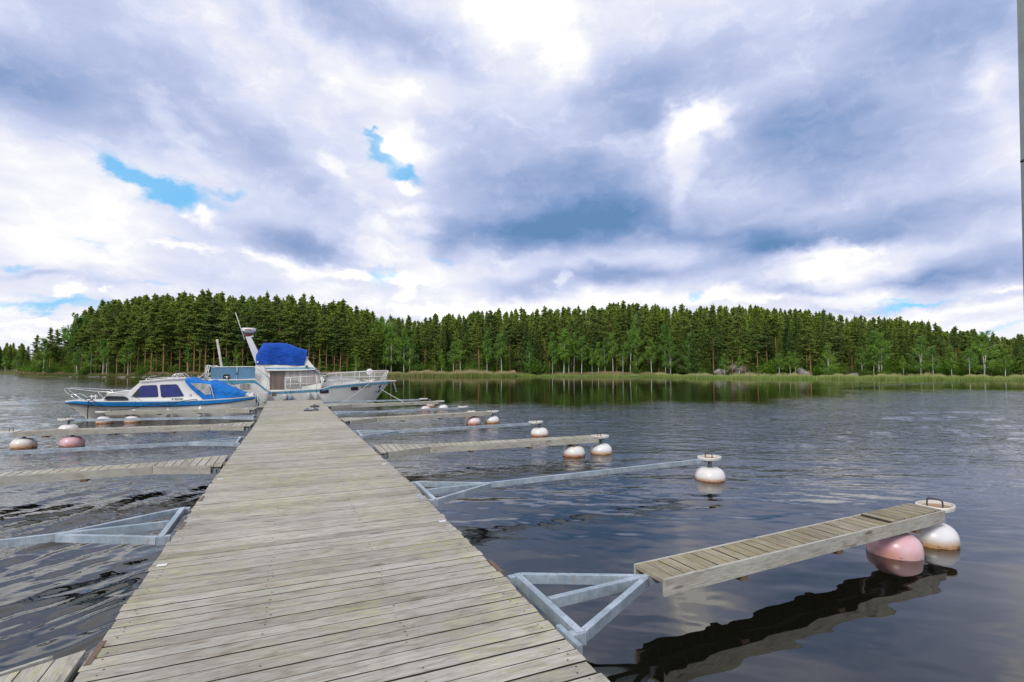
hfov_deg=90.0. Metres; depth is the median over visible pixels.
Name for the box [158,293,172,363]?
pine tree
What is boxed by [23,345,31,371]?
spruce tree
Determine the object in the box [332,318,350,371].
pine tree
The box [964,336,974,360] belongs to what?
pine tree
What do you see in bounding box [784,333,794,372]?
spruce tree
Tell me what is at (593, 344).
spruce tree
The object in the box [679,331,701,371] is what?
birch tree
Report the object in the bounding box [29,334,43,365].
pine tree
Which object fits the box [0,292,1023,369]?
forest
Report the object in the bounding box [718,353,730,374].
birch tree
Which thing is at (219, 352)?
mooring pile
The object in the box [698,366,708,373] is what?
bush
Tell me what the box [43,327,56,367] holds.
pine tree
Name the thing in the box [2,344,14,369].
spruce tree
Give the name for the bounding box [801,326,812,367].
spruce tree
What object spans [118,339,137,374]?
birch tree
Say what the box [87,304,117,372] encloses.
pine tree
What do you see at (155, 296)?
pine tree
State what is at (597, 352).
birch tree
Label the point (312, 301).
pine tree
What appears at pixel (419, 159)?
sky
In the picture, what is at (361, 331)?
pine tree
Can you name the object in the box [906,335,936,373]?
birch tree
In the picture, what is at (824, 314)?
spruce tree
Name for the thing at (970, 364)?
birch tree
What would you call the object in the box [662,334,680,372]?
birch tree
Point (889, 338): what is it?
spruce tree
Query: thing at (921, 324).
pine tree
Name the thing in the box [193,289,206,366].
pine tree
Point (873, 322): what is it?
pine tree
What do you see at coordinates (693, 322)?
pine tree
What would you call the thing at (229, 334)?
pine tree
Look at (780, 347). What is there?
spruce tree
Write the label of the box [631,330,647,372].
spruce tree
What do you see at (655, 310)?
pine tree
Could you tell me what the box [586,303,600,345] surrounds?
pine tree
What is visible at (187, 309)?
pine tree
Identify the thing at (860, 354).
birch tree
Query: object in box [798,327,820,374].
pine tree
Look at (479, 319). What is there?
pine tree
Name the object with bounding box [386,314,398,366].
pine tree
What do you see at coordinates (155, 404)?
mooring rope
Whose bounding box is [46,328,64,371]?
pine tree
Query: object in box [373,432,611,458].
mooring finger
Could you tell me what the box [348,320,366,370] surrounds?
pine tree
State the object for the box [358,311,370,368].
pine tree
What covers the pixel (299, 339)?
spruce tree
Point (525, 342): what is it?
spruce tree
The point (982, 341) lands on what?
birch tree
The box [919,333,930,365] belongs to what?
spruce tree
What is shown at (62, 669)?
mooring finger
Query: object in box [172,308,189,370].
pine tree
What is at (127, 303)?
spruce tree
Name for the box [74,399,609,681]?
floating dock
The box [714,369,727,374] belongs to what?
rock
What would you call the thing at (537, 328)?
spruce tree
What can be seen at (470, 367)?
bush
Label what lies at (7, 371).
ground
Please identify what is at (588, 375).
reeds
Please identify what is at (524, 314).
pine tree
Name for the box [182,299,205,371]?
pine tree
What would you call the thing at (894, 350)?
spruce tree
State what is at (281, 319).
pine tree
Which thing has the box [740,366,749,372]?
rock
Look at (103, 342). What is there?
birch tree
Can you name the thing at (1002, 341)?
pine tree
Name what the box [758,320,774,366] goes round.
pine tree
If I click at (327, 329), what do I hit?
pine tree
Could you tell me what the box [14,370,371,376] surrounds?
grass
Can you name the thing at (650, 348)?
birch tree
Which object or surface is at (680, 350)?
spruce tree
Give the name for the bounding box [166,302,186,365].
pine tree
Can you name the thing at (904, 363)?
birch tree
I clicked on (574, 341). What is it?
birch tree
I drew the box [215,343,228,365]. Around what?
spruce tree
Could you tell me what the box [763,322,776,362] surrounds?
spruce tree
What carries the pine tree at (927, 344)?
on the ground at (7, 371)
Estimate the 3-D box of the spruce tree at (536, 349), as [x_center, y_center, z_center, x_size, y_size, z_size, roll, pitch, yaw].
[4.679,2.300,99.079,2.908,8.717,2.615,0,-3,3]
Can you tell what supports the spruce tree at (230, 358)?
on the ground at (7, 371)
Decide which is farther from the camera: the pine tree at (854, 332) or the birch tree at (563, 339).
the birch tree at (563, 339)
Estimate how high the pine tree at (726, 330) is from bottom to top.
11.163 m
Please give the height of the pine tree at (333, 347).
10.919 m
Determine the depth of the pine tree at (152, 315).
90.82 m
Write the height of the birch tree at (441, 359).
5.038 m
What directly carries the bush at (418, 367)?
on the ground at (7, 371)
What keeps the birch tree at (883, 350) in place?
on the ground at (7, 371)
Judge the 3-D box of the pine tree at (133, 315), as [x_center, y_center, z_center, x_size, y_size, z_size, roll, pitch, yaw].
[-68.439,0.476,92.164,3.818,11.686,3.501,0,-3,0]
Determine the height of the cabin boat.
2.164 m
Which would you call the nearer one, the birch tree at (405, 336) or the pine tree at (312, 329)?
the pine tree at (312, 329)
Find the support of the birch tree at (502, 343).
on the ground at (7, 371)
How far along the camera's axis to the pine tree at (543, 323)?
100.81 m
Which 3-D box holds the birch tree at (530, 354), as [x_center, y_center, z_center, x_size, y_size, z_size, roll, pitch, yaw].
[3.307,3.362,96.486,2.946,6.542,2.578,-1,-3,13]
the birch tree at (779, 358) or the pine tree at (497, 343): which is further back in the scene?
the pine tree at (497, 343)
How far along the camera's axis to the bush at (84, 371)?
91.09 m
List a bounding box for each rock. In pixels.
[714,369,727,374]
[728,363,739,372]
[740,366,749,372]
[794,367,809,374]
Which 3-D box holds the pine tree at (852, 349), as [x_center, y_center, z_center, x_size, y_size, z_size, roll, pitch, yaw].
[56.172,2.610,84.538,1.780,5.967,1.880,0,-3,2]
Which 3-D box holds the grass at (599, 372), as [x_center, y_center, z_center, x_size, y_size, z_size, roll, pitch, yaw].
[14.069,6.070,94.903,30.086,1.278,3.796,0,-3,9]
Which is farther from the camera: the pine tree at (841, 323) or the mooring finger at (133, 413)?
the pine tree at (841, 323)
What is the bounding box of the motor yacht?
[198,312,396,408]
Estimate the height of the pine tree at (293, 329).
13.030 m
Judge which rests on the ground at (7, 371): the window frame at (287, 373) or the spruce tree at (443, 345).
the spruce tree at (443, 345)
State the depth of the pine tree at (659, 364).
95.94 m
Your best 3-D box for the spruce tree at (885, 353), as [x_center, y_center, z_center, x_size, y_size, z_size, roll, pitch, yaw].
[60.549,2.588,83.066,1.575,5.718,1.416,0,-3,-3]
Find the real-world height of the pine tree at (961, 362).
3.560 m
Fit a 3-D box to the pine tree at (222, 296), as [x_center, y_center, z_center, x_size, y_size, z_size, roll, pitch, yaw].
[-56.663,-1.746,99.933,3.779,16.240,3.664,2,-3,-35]
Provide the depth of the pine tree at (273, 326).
94.16 m
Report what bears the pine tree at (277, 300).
on the ground at (7, 371)
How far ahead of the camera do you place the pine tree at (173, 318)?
93.21 m
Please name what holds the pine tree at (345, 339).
on the ground at (7, 371)
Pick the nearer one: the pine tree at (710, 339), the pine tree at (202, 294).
the pine tree at (710, 339)
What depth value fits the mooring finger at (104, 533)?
4.98 m
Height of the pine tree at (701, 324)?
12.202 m
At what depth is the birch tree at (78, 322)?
93.64 m
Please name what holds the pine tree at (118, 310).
on the ground at (7, 371)
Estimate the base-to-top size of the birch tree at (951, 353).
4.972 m
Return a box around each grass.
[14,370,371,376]
[515,370,669,375]
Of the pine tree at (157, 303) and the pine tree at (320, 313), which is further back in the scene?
the pine tree at (320, 313)
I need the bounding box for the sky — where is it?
[0,0,1023,359]
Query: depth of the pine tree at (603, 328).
98.84 m
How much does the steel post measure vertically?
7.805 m
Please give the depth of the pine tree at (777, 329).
91.17 m
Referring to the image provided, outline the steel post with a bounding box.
[1017,0,1023,293]
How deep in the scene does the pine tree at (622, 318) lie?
103.64 m
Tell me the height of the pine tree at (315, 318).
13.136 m
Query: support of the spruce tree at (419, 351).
on the ground at (7, 371)
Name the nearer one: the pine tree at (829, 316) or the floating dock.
the floating dock
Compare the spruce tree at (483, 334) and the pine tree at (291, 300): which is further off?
the spruce tree at (483, 334)
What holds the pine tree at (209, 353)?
on the ground at (7, 371)
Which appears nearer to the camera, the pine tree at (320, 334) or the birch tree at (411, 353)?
the pine tree at (320, 334)
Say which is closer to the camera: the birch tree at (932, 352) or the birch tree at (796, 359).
the birch tree at (932, 352)
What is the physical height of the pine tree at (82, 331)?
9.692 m
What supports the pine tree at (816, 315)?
on the ground at (7, 371)
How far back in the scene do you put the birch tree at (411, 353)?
100.30 m
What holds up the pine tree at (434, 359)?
on the ground at (7, 371)
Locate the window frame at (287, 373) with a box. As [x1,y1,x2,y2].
[285,371,297,380]
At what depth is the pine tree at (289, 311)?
93.08 m
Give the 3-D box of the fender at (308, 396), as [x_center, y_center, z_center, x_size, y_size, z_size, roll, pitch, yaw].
[-9.758,2.589,24.580,0.200,0.539,0.197,0,-3,0]
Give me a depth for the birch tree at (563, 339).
95.15 m
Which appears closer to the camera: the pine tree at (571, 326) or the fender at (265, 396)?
the fender at (265, 396)
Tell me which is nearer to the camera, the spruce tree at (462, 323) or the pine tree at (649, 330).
the pine tree at (649, 330)
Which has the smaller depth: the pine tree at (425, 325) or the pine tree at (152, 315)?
the pine tree at (152, 315)
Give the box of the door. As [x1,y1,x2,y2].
[270,371,284,389]
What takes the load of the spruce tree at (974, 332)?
on the ground at (7, 371)
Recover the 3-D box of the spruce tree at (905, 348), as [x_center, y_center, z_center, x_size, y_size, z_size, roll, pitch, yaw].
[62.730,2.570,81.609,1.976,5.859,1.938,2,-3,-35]
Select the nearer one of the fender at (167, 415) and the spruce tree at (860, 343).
the fender at (167, 415)
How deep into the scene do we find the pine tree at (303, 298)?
104.73 m
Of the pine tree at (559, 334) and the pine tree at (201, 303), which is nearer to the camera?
the pine tree at (201, 303)
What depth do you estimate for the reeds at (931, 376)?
75.65 m
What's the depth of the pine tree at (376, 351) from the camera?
100.18 m
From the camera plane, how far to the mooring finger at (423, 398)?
24.18 m
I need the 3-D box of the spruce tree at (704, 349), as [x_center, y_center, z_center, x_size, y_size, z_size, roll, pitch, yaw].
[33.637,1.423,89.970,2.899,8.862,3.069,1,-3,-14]
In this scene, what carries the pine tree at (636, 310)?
on the ground at (7, 371)
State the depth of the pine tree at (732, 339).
88.10 m
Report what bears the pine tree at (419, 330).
on the ground at (7, 371)
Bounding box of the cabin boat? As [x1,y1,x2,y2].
[64,371,259,418]
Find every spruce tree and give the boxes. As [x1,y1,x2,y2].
[0,347,4,369]
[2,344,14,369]
[17,344,25,370]
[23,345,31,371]
[112,298,136,372]
[133,300,159,365]
[178,294,198,367]
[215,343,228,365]
[227,306,246,365]
[241,296,256,365]
[244,299,258,367]
[295,319,305,348]
[315,302,333,367]
[325,306,342,366]
[378,346,389,369]
[395,317,402,365]
[412,327,423,364]
[436,325,451,371]
[444,329,454,367]
[458,319,471,364]
[459,315,470,365]
[477,318,485,366]
[481,338,491,370]
[491,316,503,363]
[502,323,511,365]
[516,319,532,372]
[532,331,542,367]
[533,324,543,364]
[541,308,557,371]
[565,324,577,365]
[576,321,590,371]
[587,327,599,369]
[611,309,627,364]
[624,303,634,362]
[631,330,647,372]
[661,306,675,368]
[675,327,688,373]
[686,332,700,373]
[697,325,711,371]
[707,303,720,368]
[714,329,728,369]
[747,305,766,367]
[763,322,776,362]
[774,332,786,374]
[781,314,795,362]
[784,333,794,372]
[791,308,804,364]
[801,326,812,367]
[811,323,825,367]
[817,308,832,363]
[845,315,857,366]
[853,336,868,372]
[880,316,890,361]
[882,339,889,370]
[886,327,892,363]
[889,327,900,373]
[898,339,912,374]
[900,324,913,362]
[912,350,921,373]
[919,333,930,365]
[925,321,937,358]
[972,328,982,357]
[977,354,983,374]
[1011,333,1023,363]
[1012,338,1023,364]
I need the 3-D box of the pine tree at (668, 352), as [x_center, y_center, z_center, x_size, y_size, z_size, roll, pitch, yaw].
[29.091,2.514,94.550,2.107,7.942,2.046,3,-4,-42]
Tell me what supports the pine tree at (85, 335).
on the ground at (7, 371)
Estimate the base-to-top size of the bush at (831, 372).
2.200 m
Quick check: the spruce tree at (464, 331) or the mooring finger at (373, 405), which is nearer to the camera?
the mooring finger at (373, 405)
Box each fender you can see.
[165,404,170,417]
[263,390,268,402]
[306,392,310,399]
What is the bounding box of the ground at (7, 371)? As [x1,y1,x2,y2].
[0,348,1023,376]
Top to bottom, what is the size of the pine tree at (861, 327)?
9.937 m
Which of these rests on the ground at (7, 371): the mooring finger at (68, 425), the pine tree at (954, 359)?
the pine tree at (954, 359)
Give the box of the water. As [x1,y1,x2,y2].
[0,374,1023,681]
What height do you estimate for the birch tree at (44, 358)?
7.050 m
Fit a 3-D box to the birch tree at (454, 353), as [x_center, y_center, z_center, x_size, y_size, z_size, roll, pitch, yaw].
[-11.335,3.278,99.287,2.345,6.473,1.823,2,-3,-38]
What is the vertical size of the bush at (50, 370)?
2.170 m
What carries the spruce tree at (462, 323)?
on the ground at (7, 371)
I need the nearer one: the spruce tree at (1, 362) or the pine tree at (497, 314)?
the pine tree at (497, 314)
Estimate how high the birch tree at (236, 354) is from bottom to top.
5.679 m
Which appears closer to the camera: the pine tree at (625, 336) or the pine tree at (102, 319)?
the pine tree at (102, 319)
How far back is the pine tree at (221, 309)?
92.45 m
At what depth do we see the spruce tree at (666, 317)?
100.12 m
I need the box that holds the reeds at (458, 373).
[372,369,515,376]
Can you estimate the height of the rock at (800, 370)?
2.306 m
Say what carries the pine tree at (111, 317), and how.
on the ground at (7, 371)
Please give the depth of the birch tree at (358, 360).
94.24 m
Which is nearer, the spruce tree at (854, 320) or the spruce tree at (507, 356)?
the spruce tree at (854, 320)
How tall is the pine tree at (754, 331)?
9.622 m
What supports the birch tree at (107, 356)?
on the ground at (7, 371)
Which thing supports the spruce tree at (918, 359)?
on the ground at (7, 371)
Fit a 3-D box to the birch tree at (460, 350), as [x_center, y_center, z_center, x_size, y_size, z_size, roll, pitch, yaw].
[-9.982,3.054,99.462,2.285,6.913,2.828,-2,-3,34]
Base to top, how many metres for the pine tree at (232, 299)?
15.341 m
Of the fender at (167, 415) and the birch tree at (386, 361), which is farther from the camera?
the birch tree at (386, 361)
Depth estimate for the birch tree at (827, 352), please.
81.81 m
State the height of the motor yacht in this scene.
4.880 m
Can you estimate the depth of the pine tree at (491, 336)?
106.74 m
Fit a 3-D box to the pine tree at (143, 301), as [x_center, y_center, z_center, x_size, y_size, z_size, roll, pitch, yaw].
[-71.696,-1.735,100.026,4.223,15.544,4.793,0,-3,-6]
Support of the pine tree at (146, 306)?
on the ground at (7, 371)
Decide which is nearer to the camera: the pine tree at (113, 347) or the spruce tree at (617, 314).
the pine tree at (113, 347)
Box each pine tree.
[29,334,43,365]
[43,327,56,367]
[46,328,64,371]
[56,329,71,369]
[68,331,80,372]
[73,323,91,367]
[77,324,95,369]
[84,309,107,372]
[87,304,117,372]
[89,298,107,367]
[95,316,103,363]
[98,309,116,371]
[102,304,116,368]
[107,314,126,374]
[111,302,122,370]
[113,308,133,373]
[118,311,144,373]
[127,312,148,371]
[135,294,149,355]
[136,300,150,369]
[137,293,161,362]
[142,301,162,371]
[145,300,167,371]
[152,300,174,371]
[154,310,170,371]
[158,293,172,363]
[163,307,182,369]
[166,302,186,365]
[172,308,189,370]
[173,290,190,370]
[177,295,198,371]
[181,294,202,367]
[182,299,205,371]
[187,296,211,372]
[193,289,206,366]
[194,303,216,372]
[196,302,217,363]
[197,288,215,354]
[199,297,229,367]
[209,302,231,365]
[211,291,228,363]
[215,300,237,358]
[223,295,241,361]
[224,301,244,367]
[231,295,248,361]
[232,303,254,367]
[238,311,256,365]
[246,305,267,367]
[253,301,277,342]
[259,290,271,343]
[260,305,277,342]
[263,313,281,342]
[266,295,285,332]
[268,302,286,342]
[277,300,295,344]
[283,295,296,343]
[283,304,305,348]
[289,299,311,349]
[295,293,312,360]
[298,306,317,359]
[304,305,323,365]
[305,295,318,364]
[311,317,328,370]
[314,309,323,363]
[321,316,334,371]
[322,299,343,365]
[328,317,340,371]
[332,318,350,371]
[336,298,353,367]
[340,319,353,372]
[344,311,354,365]
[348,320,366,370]
[350,305,360,362]
[357,324,370,372]
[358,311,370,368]
[360,309,372,369]
[367,331,377,369]
[369,325,384,369]
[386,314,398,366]
[389,334,399,369]
[398,331,407,367]
[401,315,413,362]
[411,321,421,349]
[412,339,419,364]
[418,317,431,364]
[420,329,432,365]
[426,327,432,364]
[429,313,441,365]
[430,339,438,369]
[441,315,455,353]
[452,328,461,370]
[461,332,473,368]
[468,310,483,366]
[472,324,484,370]
[482,309,498,365]
[492,311,501,361]
[493,335,500,367]
[501,317,518,370]
[511,323,523,371]
[514,307,526,373]
[520,310,532,353]
[537,305,553,364]
[543,318,555,371]
[551,312,558,348]
[553,320,563,369]
[557,306,572,360]
[566,318,579,370]
[572,304,588,365]
[577,318,582,359]
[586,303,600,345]
[591,308,609,361]
[595,316,609,361]
[603,302,618,369]
[607,320,626,370]
[617,299,631,368]
[621,327,630,363]
[629,302,646,361]
[642,324,654,368]
[645,319,655,365]
[651,304,660,354]
[654,333,662,372]
[664,333,673,372]
[669,303,696,364]
[689,311,700,362]
[695,306,708,369]
[705,328,721,373]
[706,309,718,369]
[717,305,734,360]
[721,309,734,365]
[724,327,739,373]
[732,304,750,364]
[739,317,752,372]
[740,314,749,360]
[749,320,763,374]
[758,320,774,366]
[760,308,774,358]
[766,308,784,356]
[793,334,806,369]
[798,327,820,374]
[799,309,812,365]
[811,311,820,356]
[816,312,842,364]
[822,320,840,369]
[831,314,852,367]
[831,325,847,366]
[845,339,856,372]
[846,321,859,362]
[856,315,868,358]
[863,317,883,360]
[863,323,876,368]
[891,316,904,358]
[912,321,927,344]
[923,342,936,374]
[931,322,944,360]
[931,334,946,373]
[936,330,946,366]
[944,344,958,364]
[948,326,964,368]
[959,355,967,370]
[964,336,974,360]
[986,342,996,375]
[987,334,1001,359]
[993,345,1006,368]
[998,337,1006,349]
[1006,346,1013,374]
[1014,349,1023,373]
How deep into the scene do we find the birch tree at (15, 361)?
115.27 m
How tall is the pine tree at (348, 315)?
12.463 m
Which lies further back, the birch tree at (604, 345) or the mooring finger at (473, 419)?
the birch tree at (604, 345)
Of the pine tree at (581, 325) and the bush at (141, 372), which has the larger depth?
the pine tree at (581, 325)
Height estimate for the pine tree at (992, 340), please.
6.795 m
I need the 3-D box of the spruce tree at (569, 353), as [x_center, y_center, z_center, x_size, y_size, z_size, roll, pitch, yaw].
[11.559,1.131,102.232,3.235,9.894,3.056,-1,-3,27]
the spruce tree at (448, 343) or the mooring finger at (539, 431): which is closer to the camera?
the mooring finger at (539, 431)
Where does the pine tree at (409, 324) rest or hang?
on the ground at (7, 371)
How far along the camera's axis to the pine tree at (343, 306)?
103.95 m
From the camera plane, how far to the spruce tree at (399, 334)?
112.68 m
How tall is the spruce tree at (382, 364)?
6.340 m
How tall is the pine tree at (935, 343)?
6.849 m
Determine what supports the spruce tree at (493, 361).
on the ground at (7, 371)
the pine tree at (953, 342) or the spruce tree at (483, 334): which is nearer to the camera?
the pine tree at (953, 342)
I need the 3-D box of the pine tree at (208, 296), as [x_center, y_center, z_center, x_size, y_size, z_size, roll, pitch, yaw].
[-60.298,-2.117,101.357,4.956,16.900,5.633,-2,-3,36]
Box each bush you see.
[42,365,56,373]
[73,365,95,374]
[133,365,149,375]
[407,360,426,371]
[464,361,477,371]
[524,359,553,374]
[631,365,640,373]
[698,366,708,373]
[825,365,839,375]
[857,369,876,375]
[874,367,889,373]
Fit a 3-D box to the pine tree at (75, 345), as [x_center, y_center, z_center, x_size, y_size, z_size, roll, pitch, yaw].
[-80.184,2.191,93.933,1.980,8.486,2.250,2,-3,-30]
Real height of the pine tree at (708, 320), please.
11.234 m
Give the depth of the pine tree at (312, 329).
93.98 m
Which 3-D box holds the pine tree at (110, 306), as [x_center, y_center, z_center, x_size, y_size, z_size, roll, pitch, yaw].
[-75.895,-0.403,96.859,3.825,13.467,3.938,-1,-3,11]
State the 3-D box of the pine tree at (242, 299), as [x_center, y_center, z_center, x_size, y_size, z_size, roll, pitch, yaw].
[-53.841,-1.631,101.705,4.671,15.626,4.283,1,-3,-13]
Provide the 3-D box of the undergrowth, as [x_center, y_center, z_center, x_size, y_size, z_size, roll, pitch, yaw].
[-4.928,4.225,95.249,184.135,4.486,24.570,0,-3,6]
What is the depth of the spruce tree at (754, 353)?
89.82 m
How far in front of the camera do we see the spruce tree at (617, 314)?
105.00 m
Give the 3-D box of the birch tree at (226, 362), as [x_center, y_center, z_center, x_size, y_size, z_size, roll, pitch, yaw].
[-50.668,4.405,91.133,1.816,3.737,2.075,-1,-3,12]
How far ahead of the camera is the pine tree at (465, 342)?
101.16 m
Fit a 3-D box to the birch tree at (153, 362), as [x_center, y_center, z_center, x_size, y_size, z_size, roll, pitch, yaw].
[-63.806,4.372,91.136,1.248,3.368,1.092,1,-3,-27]
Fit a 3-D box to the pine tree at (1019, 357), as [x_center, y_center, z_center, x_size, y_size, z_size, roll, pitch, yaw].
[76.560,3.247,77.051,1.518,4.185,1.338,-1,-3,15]
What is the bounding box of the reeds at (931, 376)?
[655,371,1023,380]
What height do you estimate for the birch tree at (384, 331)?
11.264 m
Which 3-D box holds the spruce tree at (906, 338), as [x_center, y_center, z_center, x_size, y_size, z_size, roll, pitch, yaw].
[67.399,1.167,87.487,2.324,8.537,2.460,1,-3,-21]
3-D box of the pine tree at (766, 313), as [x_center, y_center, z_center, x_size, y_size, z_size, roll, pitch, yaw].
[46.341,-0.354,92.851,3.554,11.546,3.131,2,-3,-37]
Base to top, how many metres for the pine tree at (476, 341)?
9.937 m
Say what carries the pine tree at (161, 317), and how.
on the ground at (7, 371)
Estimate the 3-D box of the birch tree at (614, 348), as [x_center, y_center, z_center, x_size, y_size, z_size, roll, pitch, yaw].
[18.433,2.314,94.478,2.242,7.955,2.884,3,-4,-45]
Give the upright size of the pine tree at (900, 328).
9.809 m
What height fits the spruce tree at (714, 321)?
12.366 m
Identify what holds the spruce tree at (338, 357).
on the ground at (7, 371)
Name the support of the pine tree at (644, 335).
on the ground at (7, 371)
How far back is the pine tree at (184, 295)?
98.99 m
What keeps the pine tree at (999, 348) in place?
on the ground at (7, 371)
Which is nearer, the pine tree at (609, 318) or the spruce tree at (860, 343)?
the spruce tree at (860, 343)
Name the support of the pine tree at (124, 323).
on the ground at (7, 371)
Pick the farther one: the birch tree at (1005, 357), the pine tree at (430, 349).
the pine tree at (430, 349)
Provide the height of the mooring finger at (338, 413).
0.580 m
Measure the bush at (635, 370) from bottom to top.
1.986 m
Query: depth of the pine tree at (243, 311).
91.95 m
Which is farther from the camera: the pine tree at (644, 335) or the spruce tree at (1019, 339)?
the pine tree at (644, 335)
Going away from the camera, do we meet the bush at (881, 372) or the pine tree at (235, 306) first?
the bush at (881, 372)
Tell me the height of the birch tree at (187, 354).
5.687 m
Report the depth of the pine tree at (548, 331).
99.44 m
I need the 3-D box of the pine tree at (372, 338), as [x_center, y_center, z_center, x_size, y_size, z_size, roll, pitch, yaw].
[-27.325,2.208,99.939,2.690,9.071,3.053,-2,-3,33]
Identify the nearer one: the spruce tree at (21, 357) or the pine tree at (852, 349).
the pine tree at (852, 349)
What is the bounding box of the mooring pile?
[216,339,222,365]
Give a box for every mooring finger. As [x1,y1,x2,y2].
[0,422,253,447]
[0,436,243,454]
[0,455,227,484]
[0,507,189,547]
[0,650,85,681]
[57,415,258,428]
[95,407,257,423]
[322,397,434,406]
[325,399,447,410]
[332,405,474,416]
[339,409,498,424]
[354,419,547,438]
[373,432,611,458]
[410,452,725,505]
[507,497,960,645]
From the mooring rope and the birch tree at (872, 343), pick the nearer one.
the mooring rope
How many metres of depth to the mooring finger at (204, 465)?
8.00 m
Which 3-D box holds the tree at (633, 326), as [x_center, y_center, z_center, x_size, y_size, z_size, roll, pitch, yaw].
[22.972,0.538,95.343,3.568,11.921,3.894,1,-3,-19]
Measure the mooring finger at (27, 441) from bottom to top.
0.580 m
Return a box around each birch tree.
[2,356,8,365]
[12,354,19,368]
[31,337,60,369]
[53,312,99,371]
[81,344,101,372]
[96,338,112,375]
[100,342,113,374]
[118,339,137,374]
[150,357,157,369]
[182,344,192,363]
[223,356,232,367]
[232,345,241,367]
[353,346,361,367]
[363,316,390,368]
[371,320,399,369]
[381,322,402,371]
[394,328,410,372]
[401,336,418,371]
[439,349,445,371]
[447,342,458,371]
[454,339,465,368]
[480,330,494,362]
[493,333,508,371]
[523,342,535,368]
[548,331,559,373]
[557,328,572,372]
[563,332,574,371]
[570,331,579,358]
[574,335,589,372]
[589,348,594,364]
[592,342,603,371]
[599,337,611,365]
[605,332,619,361]
[617,345,626,366]
[624,329,637,371]
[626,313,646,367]
[642,339,658,372]
[655,324,672,372]
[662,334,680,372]
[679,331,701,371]
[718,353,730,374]
[735,356,743,374]
[773,353,784,374]
[784,351,794,373]
[792,352,799,371]
[818,342,838,373]
[855,347,867,367]
[864,330,883,373]
[866,330,894,369]
[899,356,907,374]
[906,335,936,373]
[924,347,940,370]
[943,346,956,374]
[961,348,977,373]
[963,330,1003,373]
[995,349,1013,376]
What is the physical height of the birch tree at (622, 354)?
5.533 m
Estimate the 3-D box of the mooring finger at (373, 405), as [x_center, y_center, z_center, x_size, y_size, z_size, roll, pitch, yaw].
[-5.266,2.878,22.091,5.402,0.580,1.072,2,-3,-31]
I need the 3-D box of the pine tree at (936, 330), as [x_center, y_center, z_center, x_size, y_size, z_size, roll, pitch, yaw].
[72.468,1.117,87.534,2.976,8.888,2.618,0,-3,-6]
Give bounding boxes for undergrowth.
[16,355,1023,375]
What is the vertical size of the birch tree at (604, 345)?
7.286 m
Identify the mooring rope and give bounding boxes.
[110,399,196,410]
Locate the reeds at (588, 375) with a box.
[515,372,655,376]
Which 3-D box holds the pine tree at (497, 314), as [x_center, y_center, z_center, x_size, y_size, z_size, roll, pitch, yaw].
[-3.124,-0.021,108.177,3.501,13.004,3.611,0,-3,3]
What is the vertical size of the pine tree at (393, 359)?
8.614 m
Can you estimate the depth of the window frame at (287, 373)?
24.63 m
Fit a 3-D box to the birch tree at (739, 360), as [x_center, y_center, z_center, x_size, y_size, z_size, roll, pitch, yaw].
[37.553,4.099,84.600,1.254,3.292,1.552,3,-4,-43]
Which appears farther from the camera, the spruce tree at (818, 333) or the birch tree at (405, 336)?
the birch tree at (405, 336)
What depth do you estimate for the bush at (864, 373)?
79.03 m
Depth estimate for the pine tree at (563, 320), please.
104.02 m
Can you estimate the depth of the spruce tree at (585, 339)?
99.21 m
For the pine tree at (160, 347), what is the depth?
97.09 m
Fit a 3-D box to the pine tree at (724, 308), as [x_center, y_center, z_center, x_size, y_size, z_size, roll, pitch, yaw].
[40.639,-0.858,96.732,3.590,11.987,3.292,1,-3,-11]
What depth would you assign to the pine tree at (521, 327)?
101.57 m
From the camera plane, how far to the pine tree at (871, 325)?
83.32 m
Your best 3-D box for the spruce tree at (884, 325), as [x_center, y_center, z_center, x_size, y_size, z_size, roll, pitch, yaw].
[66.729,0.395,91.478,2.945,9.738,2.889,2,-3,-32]
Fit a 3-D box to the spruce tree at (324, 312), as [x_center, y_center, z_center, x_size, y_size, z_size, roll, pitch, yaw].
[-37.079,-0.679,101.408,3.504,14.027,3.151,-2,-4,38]
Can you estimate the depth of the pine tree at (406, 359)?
103.41 m
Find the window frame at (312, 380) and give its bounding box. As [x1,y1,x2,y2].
[294,370,320,385]
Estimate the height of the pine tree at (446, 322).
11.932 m
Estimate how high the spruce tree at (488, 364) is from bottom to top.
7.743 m
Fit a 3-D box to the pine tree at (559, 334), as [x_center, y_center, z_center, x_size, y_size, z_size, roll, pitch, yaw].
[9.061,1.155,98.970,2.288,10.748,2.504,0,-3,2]
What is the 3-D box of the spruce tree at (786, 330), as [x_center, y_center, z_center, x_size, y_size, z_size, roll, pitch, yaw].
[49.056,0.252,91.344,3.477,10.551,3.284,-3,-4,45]
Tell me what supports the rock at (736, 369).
on the ground at (7, 371)
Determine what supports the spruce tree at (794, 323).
on the ground at (7, 371)
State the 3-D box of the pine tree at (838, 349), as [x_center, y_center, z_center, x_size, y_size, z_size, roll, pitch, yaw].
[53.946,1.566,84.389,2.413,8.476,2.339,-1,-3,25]
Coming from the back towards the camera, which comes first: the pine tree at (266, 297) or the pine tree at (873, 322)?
the pine tree at (266, 297)
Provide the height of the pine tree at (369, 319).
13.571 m
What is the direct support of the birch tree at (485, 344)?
on the ground at (7, 371)
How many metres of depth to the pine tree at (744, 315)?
94.72 m
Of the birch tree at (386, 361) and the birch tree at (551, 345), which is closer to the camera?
the birch tree at (551, 345)
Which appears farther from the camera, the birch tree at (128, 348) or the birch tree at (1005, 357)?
the birch tree at (128, 348)
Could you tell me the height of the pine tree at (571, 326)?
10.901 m
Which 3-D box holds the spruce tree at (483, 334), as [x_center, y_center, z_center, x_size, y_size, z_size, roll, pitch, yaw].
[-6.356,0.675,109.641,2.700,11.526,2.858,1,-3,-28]
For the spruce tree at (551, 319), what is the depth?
100.37 m

